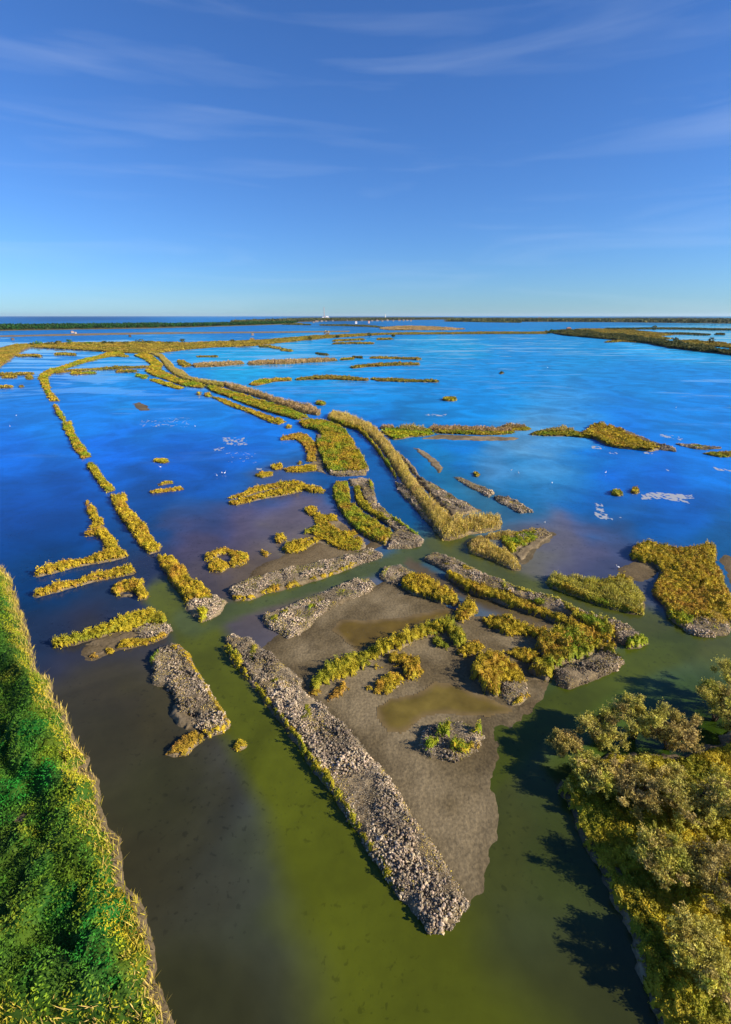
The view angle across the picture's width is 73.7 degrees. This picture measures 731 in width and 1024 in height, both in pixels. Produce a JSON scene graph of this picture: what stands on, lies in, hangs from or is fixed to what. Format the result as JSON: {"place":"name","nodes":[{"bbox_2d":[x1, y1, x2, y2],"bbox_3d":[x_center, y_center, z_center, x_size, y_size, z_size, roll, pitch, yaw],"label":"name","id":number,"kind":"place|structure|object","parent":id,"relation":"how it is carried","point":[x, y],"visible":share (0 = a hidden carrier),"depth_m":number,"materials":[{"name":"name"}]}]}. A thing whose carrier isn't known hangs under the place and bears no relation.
{"place":"outdoors","nodes":[
{"label":"outdoors","id":0,"kind":"place"},
{"bbox_2d":[0,564,175,1023],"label":"hedge bank","id":1,"kind":"structure","parent":0,"point":[77,946],"depth_m":36.06,"materials":[{"name":"green plant"}]},
{"bbox_2d":[81,632,136,660],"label":"mudflat","id":2,"kind":"structure","parent":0,"point":[86,651],"depth_m":62.95,"materials":[{"name":"soil"}]},
{"bbox_2d":[0,323,296,330],"bbox_3d":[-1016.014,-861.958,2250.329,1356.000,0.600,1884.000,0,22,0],"label":"shore","id":3,"kind":"structure","parent":0,"point":[132,327],"depth_m":1796.65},
{"bbox_2d":[0,320,297,329],"bbox_3d":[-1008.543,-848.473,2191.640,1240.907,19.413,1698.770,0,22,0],"label":"pine woods","id":4,"kind":"object","parent":3,"relation":"on","point":[68,325],"visible":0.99,"depth_m":1730.52,"materials":[{"name":"green plant"}]},
{"bbox_2d":[249,525,381,577],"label":"mudflat","id":5,"kind":"structure","parent":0,"point":[316,552],"depth_m":86.94,"materials":[{"name":"soil"}]},
{"bbox_2d":[0,316,730,1023],"bbox_3d":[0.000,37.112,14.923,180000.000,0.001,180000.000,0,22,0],"label":"water","id":6,"kind":"structure","parent":0,"point":[258,884],"depth_m":72.60,"materials":[{"name":"liquid"}]},
{"bbox_2d":[0,343,30,366],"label":"track dike","id":7,"kind":"structure","parent":6,"relation":"on","point":[8,353],"depth_m":573.15,"materials":[{"name":"yellow plant"}]},
{"bbox_2d":[53,403,66,420],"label":"dike stretch","id":8,"kind":"structure","parent":6,"relation":"on","point":[59,414],"depth_m":212.75,"materials":[{"name":"yellow plant"}]},
{"bbox_2d":[62,420,91,459],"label":"dike stretch","id":9,"kind":"structure","parent":6,"relation":"on","point":[79,448],"depth_m":163.81,"materials":[{"name":"yellow plant"}]},
{"bbox_2d":[34,525,128,576],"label":"islet","id":10,"kind":"object","parent":6,"relation":"on","point":[111,551],"visible":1,"depth_m":85.69,"materials":[{"name":"yellow plant"}]},
{"bbox_2d":[38,351,124,401],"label":"dike stretch","id":11,"kind":"structure","parent":6,"relation":"on","point":[43,379],"depth_m":378.63,"materials":[{"name":"yellow plant"}]},
{"bbox_2d":[33,562,134,597],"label":"islet","id":12,"kind":"object","parent":6,"relation":"on","point":[102,575],"visible":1,"depth_m":78.78,"materials":[{"name":"yellow plant"}]},
{"bbox_2d":[85,502,104,528],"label":"islet","id":13,"kind":"object","parent":6,"relation":"on","point":[92,513],"visible":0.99,"depth_m":103.12,"materials":[{"name":"yellow plant"}]},
{"bbox_2d":[54,365,147,373],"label":"islet","id":14,"kind":"object","parent":6,"relation":"on","point":[114,367],"visible":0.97,"depth_m":391.52,"materials":[{"name":"yellow plant"}]},
{"bbox_2d":[87,462,115,492],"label":"dike stretch","id":15,"kind":"structure","parent":6,"relation":"on","point":[103,482],"depth_m":127.74,"materials":[{"name":"yellow plant"}]},
{"bbox_2d":[51,606,172,660],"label":"islet","id":16,"kind":"object","parent":6,"relation":"on","point":[138,620],"visible":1,"depth_m":65.57,"materials":[{"name":"yellow plant"}]},
{"bbox_2d":[110,576,149,599],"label":"islet","id":17,"kind":"object","parent":6,"relation":"on","point":[134,585],"visible":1,"depth_m":76.04,"materials":[{"name":"yellow plant"}]},
{"bbox_2d":[110,492,161,554],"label":"dike stretch","id":18,"kind":"structure","parent":6,"relation":"on","point":[137,527],"depth_m":98.25,"materials":[{"name":"yellow plant"}]},
{"bbox_2d":[149,378,183,389],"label":"scrub dike","id":19,"kind":"structure","parent":6,"relation":"on","point":[168,384],"depth_m":303.05,"materials":[{"name":"yellow plant"}]},
{"bbox_2d":[149,486,183,493],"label":"islet","id":20,"kind":"object","parent":6,"relation":"on","point":[173,489],"visible":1,"depth_m":119.77,"materials":[{"name":"yellow plant"}]},
{"bbox_2d":[135,352,206,387],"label":"scrub dike","id":21,"kind":"structure","parent":6,"relation":"on","point":[154,368],"depth_m":356.09,"materials":[{"name":"yellow plant"}]},
{"bbox_2d":[0,331,349,336],"bbox_3d":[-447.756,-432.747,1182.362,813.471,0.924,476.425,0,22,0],"label":"sand spit","id":22,"kind":"structure","parent":6,"relation":"on","point":[83,334],"depth_m":1174.24,"materials":[{"name":"sand"}]},
{"bbox_2d":[165,730,203,756],"bbox_3d":[-18.110,23.163,48.809,3.182,0.720,4.455,20,30,41],"label":"islet","id":23,"kind":"object","parent":6,"relation":"on","point":[187,744],"visible":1,"depth_m":48.58,"materials":[{"name":"yellow plant"}]},
{"bbox_2d":[149,643,230,737],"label":"clod bank","id":24,"kind":"structure","parent":6,"relation":"on","point":[177,674],"depth_m":55.24,"materials":[{"name":"grey soil"}]},
{"bbox_2d":[157,553,227,622],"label":"dike stretch","id":25,"kind":"structure","parent":6,"relation":"on","point":[202,604],"depth_m":74.67,"materials":[{"name":"yellow plant"}]},
{"bbox_2d":[192,360,243,367],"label":"islet","id":26,"kind":"object","parent":6,"relation":"on","point":[216,363],"visible":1,"depth_m":422.64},
{"bbox_2d":[204,546,249,572],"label":"islet","id":27,"kind":"object","parent":6,"relation":"on","point":[238,559],"visible":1,"depth_m":85.48,"materials":[{"name":"yellow plant"}]},
{"bbox_2d":[150,352,320,415],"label":"reed dike","id":28,"kind":"structure","parent":6,"relation":"on","point":[305,408],"depth_m":273.20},
{"bbox_2d":[232,739,247,751],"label":"islet","id":29,"kind":"object","parent":6,"relation":"on","point":[239,745],"visible":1,"depth_m":48.65,"materials":[{"name":"yellow plant"}]},
{"bbox_2d":[211,396,286,424],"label":"scrub dike","id":30,"kind":"structure","parent":6,"relation":"on","point":[268,418],"depth_m":214.76,"materials":[{"name":"yellow plant"}]},
{"bbox_2d":[205,384,308,419],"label":"scrub dike","id":31,"kind":"structure","parent":6,"relation":"on","point":[266,406],"depth_m":234.23,"materials":[{"name":"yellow plant"}]},
{"bbox_2d":[248,377,291,385],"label":"islet","id":32,"kind":"object","parent":6,"relation":"on","point":[262,381],"visible":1,"depth_m":318.46,"materials":[{"name":"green plant"}]},
{"bbox_2d":[228,479,325,505],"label":"islet","id":33,"kind":"object","parent":6,"relation":"on","point":[286,487],"visible":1,"depth_m":118.74,"materials":[{"name":"yellow plant"}]},
{"bbox_2d":[274,532,286,543],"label":"islet","id":34,"kind":"object","parent":6,"relation":"on","point":[280,538],"visible":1,"depth_m":93.47,"materials":[{"name":"yellow plant"}]},
{"bbox_2d":[27,331,546,353],"bbox_3d":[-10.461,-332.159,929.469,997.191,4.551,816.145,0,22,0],"label":"marsh","id":35,"kind":"structure","parent":6,"relation":"on","point":[137,347],"depth_m":717.72,"materials":[{"name":"yellow plant"}]},
{"bbox_2d":[247,357,337,364],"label":"islet","id":36,"kind":"object","parent":6,"relation":"on","point":[287,361],"visible":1,"depth_m":449.33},
{"bbox_2d":[280,432,316,461],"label":"islet","id":37,"kind":"object","parent":6,"relation":"on","point":[307,442],"visible":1,"depth_m":164.81,"materials":[{"name":"yellow plant"}]},
{"bbox_2d":[283,464,316,472],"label":"islet","id":38,"kind":"object","parent":6,"relation":"on","point":[302,468],"visible":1,"depth_m":136.03,"materials":[{"name":"yellow plant"}]},
{"bbox_2d":[228,547,382,600],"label":"clod bank","id":39,"kind":"structure","parent":6,"relation":"on","point":[252,588],"depth_m":80.00,"materials":[{"name":"grey soil"}]},
{"bbox_2d":[262,577,375,638],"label":"clod bank","id":40,"kind":"structure","parent":6,"relation":"on","point":[295,619],"depth_m":71.10,"materials":[{"name":"grey soil"}]},
{"bbox_2d":[282,505,365,553],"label":"islet","id":41,"kind":"object","parent":6,"relation":"on","point":[330,529],"visible":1,"depth_m":94.25,"materials":[{"name":"yellow plant"}]},
{"bbox_2d":[295,374,368,380],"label":"islet","id":42,"kind":"object","parent":6,"relation":"on","point":[332,377],"visible":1,"depth_m":329.98,"materials":[{"name":"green plant"}]},
{"bbox_2d":[299,418,368,476],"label":"islet","id":43,"kind":"object","parent":6,"relation":"on","point":[338,454],"visible":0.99,"depth_m":151.61,"materials":[{"name":"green plant"}]},
{"bbox_2d":[327,680,349,701],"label":"islet","id":44,"kind":"object","parent":6,"relation":"on","point":[337,692],"visible":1,"depth_m":55.51,"materials":[{"name":"yellow plant"}]},
{"bbox_2d":[230,317,453,321],"bbox_3d":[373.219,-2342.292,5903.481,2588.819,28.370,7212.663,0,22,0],"label":"village woods","id":45,"kind":"object","parent":6,"relation":"on","point":[345,318],"visible":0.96,"depth_m":4625.35,"materials":[{"name":"green plant"}]},
{"bbox_2d":[224,633,469,934],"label":"clod bank","id":46,"kind":"structure","parent":6,"relation":"on","point":[396,842],"depth_m":43.66,"materials":[{"name":"grey soil"}]},
{"bbox_2d":[320,324,384,327],"bbox_3d":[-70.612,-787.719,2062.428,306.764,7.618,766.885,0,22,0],"label":"islet","id":47,"kind":"object","parent":6,"relation":"on","point":[375,326],"visible":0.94,"depth_m":2061.02,"materials":[{"name":"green plant"}]},
{"bbox_2d":[332,477,423,549],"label":"islet","id":48,"kind":"object","parent":6,"relation":"on","point":[403,536],"visible":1,"depth_m":102.68,"materials":[{"name":"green plant"}]},
{"bbox_2d":[349,361,419,368],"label":"islet","id":49,"kind":"object","parent":6,"relation":"on","point":[398,363],"visible":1,"depth_m":422.95,"materials":[{"name":"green plant"}]},
{"bbox_2d":[365,671,404,693],"bbox_3d":[2.408,19.870,56.750,5.908,1.034,3.536,-14,26,-31],"label":"islet","id":50,"kind":"object","parent":6,"relation":"on","point":[389,682],"visible":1,"depth_m":56.58,"materials":[{"name":"yellow plant"}]},
{"bbox_2d":[308,614,467,695],"bbox_3d":[2.805,17.126,61.803,23.864,2.307,7.327,-10,24,-23],"label":"islet","id":51,"kind":"object","parent":6,"relation":"on","point":[347,666],"visible":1,"depth_m":62.12,"materials":[{"name":"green plant"}]},
{"bbox_2d":[370,356,421,359],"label":"islet","id":52,"kind":"object","parent":6,"relation":"on","point":[396,357],"visible":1,"depth_m":489.26,"materials":[{"name":"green plant"}]},
{"bbox_2d":[370,377,438,382],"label":"islet","id":53,"kind":"object","parent":6,"relation":"on","point":[391,379],"visible":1,"depth_m":320.23,"materials":[{"name":"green plant"}]},
{"bbox_2d":[262,582,547,910],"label":"mudflat","id":54,"kind":"structure","parent":6,"relation":"on","point":[453,808],"depth_m":52.39,"materials":[{"name":"soil"}]},
{"bbox_2d":[332,608,454,650],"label":"pool","id":55,"kind":"structure","parent":54,"relation":"on","point":[357,635],"depth_m":67.34,"materials":[{"name":"liquid"}]},
{"bbox_2d":[377,681,511,733],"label":"pool","id":56,"kind":"structure","parent":54,"relation":"on","point":[400,715],"depth_m":53.72,"materials":[{"name":"liquid"}]},
{"bbox_2d":[388,651,423,681],"bbox_3d":[5.259,18.334,59.907,4.427,1.457,6.156,-14,26,-30],"label":"islet","id":57,"kind":"object","parent":6,"relation":"on","point":[411,667],"visible":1,"depth_m":59.70,"materials":[{"name":"yellow plant"}]},
{"bbox_2d":[379,422,434,439],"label":"islet","id":58,"kind":"object","parent":6,"relation":"on","point":[401,431],"visible":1,"depth_m":178.54,"materials":[{"name":"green plant"}]},
{"bbox_2d":[327,410,502,541],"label":"reed dike","id":59,"kind":"structure","parent":6,"relation":"on","point":[438,519],"depth_m":112.71,"materials":[{"name":"beige plant"}]},
{"bbox_2d":[379,564,459,605],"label":"islet","id":60,"kind":"object","parent":6,"relation":"on","point":[422,585],"visible":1,"depth_m":76.67,"materials":[{"name":"yellow plant"}]},
{"bbox_2d":[379,325,464,329],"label":"islet","id":61,"kind":"object","parent":6,"relation":"on","point":[411,327],"visible":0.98,"depth_m":1585.42,"materials":[{"name":"brown soil"}]},
{"bbox_2d":[414,448,443,472],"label":"mud bar","id":62,"kind":"object","parent":6,"relation":"on","point":[436,465],"visible":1,"depth_m":144.82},
{"bbox_2d":[432,635,449,649],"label":"islet","id":63,"kind":"object","parent":6,"relation":"on","point":[439,642],"visible":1,"depth_m":63.60,"materials":[{"name":"green plant"}]},
{"bbox_2d":[418,718,484,762],"bbox_3d":[8.731,22.439,48.998,7.350,1.985,5.550,0,22,0],"label":"islet","id":64,"kind":"object","parent":6,"relation":"on","point":[450,741],"visible":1,"depth_m":48.85,"materials":[{"name":"stone"}]},
{"bbox_2d":[454,594,478,622],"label":"islet","id":65,"kind":"object","parent":6,"relation":"on","point":[467,609],"visible":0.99,"depth_m":70.40,"materials":[{"name":"yellow plant"}]},
{"bbox_2d":[422,423,518,440],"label":"islet","id":66,"kind":"object","parent":6,"relation":"on","point":[463,431],"visible":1,"depth_m":178.27,"materials":[{"name":"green plant"}]},
{"bbox_2d":[457,640,485,656],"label":"islet","id":67,"kind":"object","parent":6,"relation":"on","point":[473,648],"visible":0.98,"depth_m":62.34,"materials":[{"name":"yellow plant"}]},
{"bbox_2d":[453,476,494,497],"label":"islet","id":68,"kind":"object","parent":6,"relation":"on","point":[485,491],"visible":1,"depth_m":121.50,"materials":[{"name":"grey stone"}]},
{"bbox_2d":[469,647,530,705],"bbox_3d":[15.885,18.856,57.451,7.282,2.392,9.000,-15,27,-33],"label":"islet","id":69,"kind":"object","parent":6,"relation":"on","point":[494,673],"visible":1,"depth_m":57.07,"materials":[{"name":"yellow plant"}]},
{"bbox_2d":[467,527,551,570],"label":"reed islet","id":70,"kind":"object","parent":6,"relation":"on","point":[512,542],"visible":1,"depth_m":90.39,"materials":[{"name":"yellow plant"}]},
{"bbox_2d":[493,495,533,513],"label":"islet","id":71,"kind":"object","parent":6,"relation":"on","point":[515,505],"visible":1,"depth_m":110.74,"materials":[{"name":"grey stone"}]},
{"bbox_2d":[481,610,547,639],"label":"islet","id":72,"kind":"object","parent":6,"relation":"on","point":[507,625],"visible":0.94,"depth_m":66.50,"materials":[{"name":"yellow plant"}]},
{"bbox_2d":[500,422,530,430],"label":"islet","id":73,"kind":"object","parent":6,"relation":"on","point":[519,427],"visible":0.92,"depth_m":186.59,"materials":[{"name":"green plant"}]},
{"bbox_2d":[506,646,538,662],"bbox_3d":[20.208,17.871,61.834,4.338,0.822,3.920,-15,26,-32],"label":"islet","id":74,"kind":"object","parent":6,"relation":"on","point":[524,655],"visible":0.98,"depth_m":61.60,"materials":[{"name":"yellow plant"}]},
{"bbox_2d":[423,552,648,648],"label":"clod bank","id":75,"kind":"structure","parent":6,"relation":"on","point":[471,580],"depth_m":71.94,"materials":[{"name":"grey soil"}]},
{"bbox_2d":[530,424,589,438],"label":"islet","id":76,"kind":"object","parent":6,"relation":"on","point":[565,431],"visible":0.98,"depth_m":176.66,"materials":[{"name":"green plant"}]},
{"bbox_2d":[528,623,624,689],"bbox_3d":[25.192,17.304,60.699,12.435,2.763,9.540,-11,25,-26],"label":"islet","id":77,"kind":"object","parent":6,"relation":"on","point":[570,657],"visible":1,"depth_m":60.15,"materials":[{"name":"green plant"}]},
{"bbox_2d":[545,570,646,615],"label":"islet","id":78,"kind":"object","parent":6,"relation":"on","point":[621,593],"visible":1,"depth_m":75.16,"materials":[{"name":"green plant"}]},
{"bbox_2d":[573,705,627,752],"bbox_3d":[23.625,21.731,48.074,5.746,3.856,5.005,-15,26,-33],"label":"tamarisk tree","id":79,"kind":"object","parent":6,"relation":"on","point":[603,733],"visible":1,"depth_m":47.77,"materials":[{"name":"green plant"}]},
{"bbox_2d":[576,328,673,339],"bbox_3d":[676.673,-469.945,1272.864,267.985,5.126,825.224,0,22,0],"label":"marsh","id":80,"kind":"structure","parent":6,"relation":"on","point":[652,334],"depth_m":1216.47,"materials":[{"name":"brown plant"}]},
{"bbox_2d":[582,421,675,451],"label":"islet","id":81,"kind":"object","parent":6,"relation":"on","point":[609,435],"visible":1,"depth_m":166.88,"materials":[{"name":"yellow plant"}]},
{"bbox_2d":[545,329,730,354],"bbox_3d":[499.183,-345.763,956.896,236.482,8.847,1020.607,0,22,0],"label":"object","id":82,"kind":"object","parent":6,"relation":"on","point":[677,344],"visible":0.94,"depth_m":780.51,"materials":[{"name":"green plant"}]},
{"bbox_2d":[605,691,674,750],"bbox_3d":[26.964,20.965,48.401,6.112,5.037,5.869,0,22,0],"label":"tamarisk tree","id":83,"kind":"object","parent":6,"relation":"on","point":[641,723],"visible":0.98,"depth_m":48.02,"materials":[{"name":"green plant"}]},
{"bbox_2d":[556,730,730,1023],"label":"shore bank","id":84,"kind":"structure","parent":6,"relation":"on","point":[642,901],"depth_m":36.53,"materials":[{"name":"green plant"}]},
{"bbox_2d":[544,726,585,757],"bbox_3d":[19.130,22.637,47.214,3.700,2.808,3.779,0,22,0],"label":"tamarisk tree","id":85,"kind":"object","parent":84,"relation":"on","point":[564,741],"visible":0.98,"depth_m":46.77,"materials":[{"name":"green plant"}]},
{"bbox_2d":[562,749,634,799],"bbox_3d":[20.764,23.804,43.376,5.623,3.524,4.642,13,25,30],"label":"tamarisk tree","id":86,"kind":"object","parent":84,"relation":"on","point":[600,774],"visible":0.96,"depth_m":43.13,"materials":[{"name":"green plant"}]},
{"bbox_2d":[609,755,688,823],"bbox_3d":[23.947,23.660,42.441,7.104,4.500,5.474,-12,25,-27],"label":"tamarisk tree","id":87,"kind":"object","parent":84,"relation":"on","point":[652,781],"visible":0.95,"depth_m":41.69,"materials":[{"name":"green plant"}]},
{"bbox_2d":[626,819,699,891],"bbox_3d":[22.969,26.105,36.938,6.572,4.046,4.714,-5,23,-13],"label":"tamarisk tree","id":88,"kind":"object","parent":84,"relation":"on","point":[648,850],"visible":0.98,"depth_m":35.95,"materials":[{"name":"green plant"}]},
{"bbox_2d":[645,706,703,753],"bbox_3d":[30.107,21.712,47.906,5.930,4.027,4.853,10,24,24],"label":"tamarisk tree","id":89,"kind":"object","parent":84,"relation":"on","point":[673,734],"visible":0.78,"depth_m":46.83,"materials":[{"name":"green plant"}]},
{"bbox_2d":[633,753,730,832],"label":"tamarisk tree","id":90,"kind":"object","parent":84,"relation":"on","point":[675,774],"visible":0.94,"depth_m":40.35,"materials":[{"name":"green plant"}]},
{"bbox_2d":[663,901,730,1022],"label":"tamarisk tree","id":91,"kind":"object","parent":84,"relation":"on","point":[713,976],"visible":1,"depth_m":30.81,"materials":[{"name":"green plant"}]},
{"bbox_2d":[673,835,730,914],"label":"tamarisk tree","id":92,"kind":"object","parent":84,"relation":"on","point":[707,871],"visible":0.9,"depth_m":35.33,"materials":[{"name":"green plant"}]},
{"bbox_2d":[683,762,730,816],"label":"tamarisk tree","id":93,"kind":"object","parent":84,"relation":"on","point":[725,790],"visible":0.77,"depth_m":41.06,"materials":[{"name":"green plant"}]},
{"bbox_2d":[694,676,730,721],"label":"tamarisk tree","id":94,"kind":"object","parent":84,"relation":"on","point":[712,697],"visible":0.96,"depth_m":51.07,"materials":[{"name":"green plant"}]},
{"bbox_2d":[710,654,730,705],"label":"tamarisk tree","id":95,"kind":"object","parent":84,"relation":"on","point":[726,668],"visible":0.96,"depth_m":53.79,"materials":[{"name":"green plant"}]},
{"bbox_2d":[721,697,730,732],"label":"tamarisk tree","id":96,"kind":"object","parent":84,"relation":"on","point":[727,701],"visible":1,"depth_m":48.48,"materials":[{"name":"green plant"}]},
{"bbox_2d":[641,492,692,503],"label":"foam","id":97,"kind":"object","parent":6,"relation":"on","point":[674,497],"visible":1,"depth_m":116.40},
{"bbox_2d":[605,327,730,329],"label":"islet","id":98,"kind":"object","parent":6,"relation":"on","point":[665,328],"visible":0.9,"depth_m":1558.66,"materials":[{"name":"green plant"}]},
{"bbox_2d":[629,538,730,637],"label":"islet","id":99,"kind":"object","parent":6,"relation":"on","point":[691,593],"visible":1,"depth_m":76.06,"materials":[{"name":"yellow plant"}]},
{"bbox_2d":[676,443,721,449],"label":"islet","id":100,"kind":"object","parent":6,"relation":"on","point":[698,446],"visible":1,"depth_m":158.80,"materials":[{"name":"stone"}]},
{"bbox_2d":[678,339,730,347],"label":"islet","id":101,"kind":"object","parent":6,"relation":"on","point":[715,343],"visible":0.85,"depth_m":736.69,"materials":[{"name":"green plant"}]},
{"bbox_2d":[703,450,730,457],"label":"islet","id":102,"kind":"object","parent":6,"relation":"on","point":[722,454],"visible":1,"depth_m":150.59,"materials":[{"name":"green plant"}]},
{"bbox_2d":[0,0,730,315],"label":"sky","id":103,"kind":"structure","parent":0,"point":[158,157],"materials":[{"name":"blue"}]},
{"bbox_2d":[487,675,548,714],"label":"mudflat","id":104,"kind":"structure","parent":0,"point":[527,709],"depth_m":54.36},
{"bbox_2d":[513,532,556,563],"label":"mudflat","id":105,"kind":"structure","parent":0,"point":[530,554],"depth_m":88.46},
{"bbox_2d":[443,319,730,323],"bbox_3d":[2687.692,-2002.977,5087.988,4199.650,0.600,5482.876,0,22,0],"label":"shore","id":106,"kind":"structure","parent":0,"point":[617,321],"depth_m":3193.76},
{"bbox_2d":[448,317,730,322],"bbox_3d":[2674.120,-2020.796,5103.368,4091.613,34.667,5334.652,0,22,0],"label":"woods","id":107,"kind":"object","parent":106,"relation":"on","point":[686,320],"visible":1,"depth_m":3636.87,"materials":[{"name":"green plant"}]},
{"bbox_2d":[618,562,658,581],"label":"mudflat","id":108,"kind":"structure","parent":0,"point":[639,571],"depth_m":82.25,"materials":[{"name":"soil"}]},
{"bbox_2d":[719,555,730,583],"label":"mudflat","id":109,"kind":"structure","parent":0,"point":[725,560],"depth_m":84.85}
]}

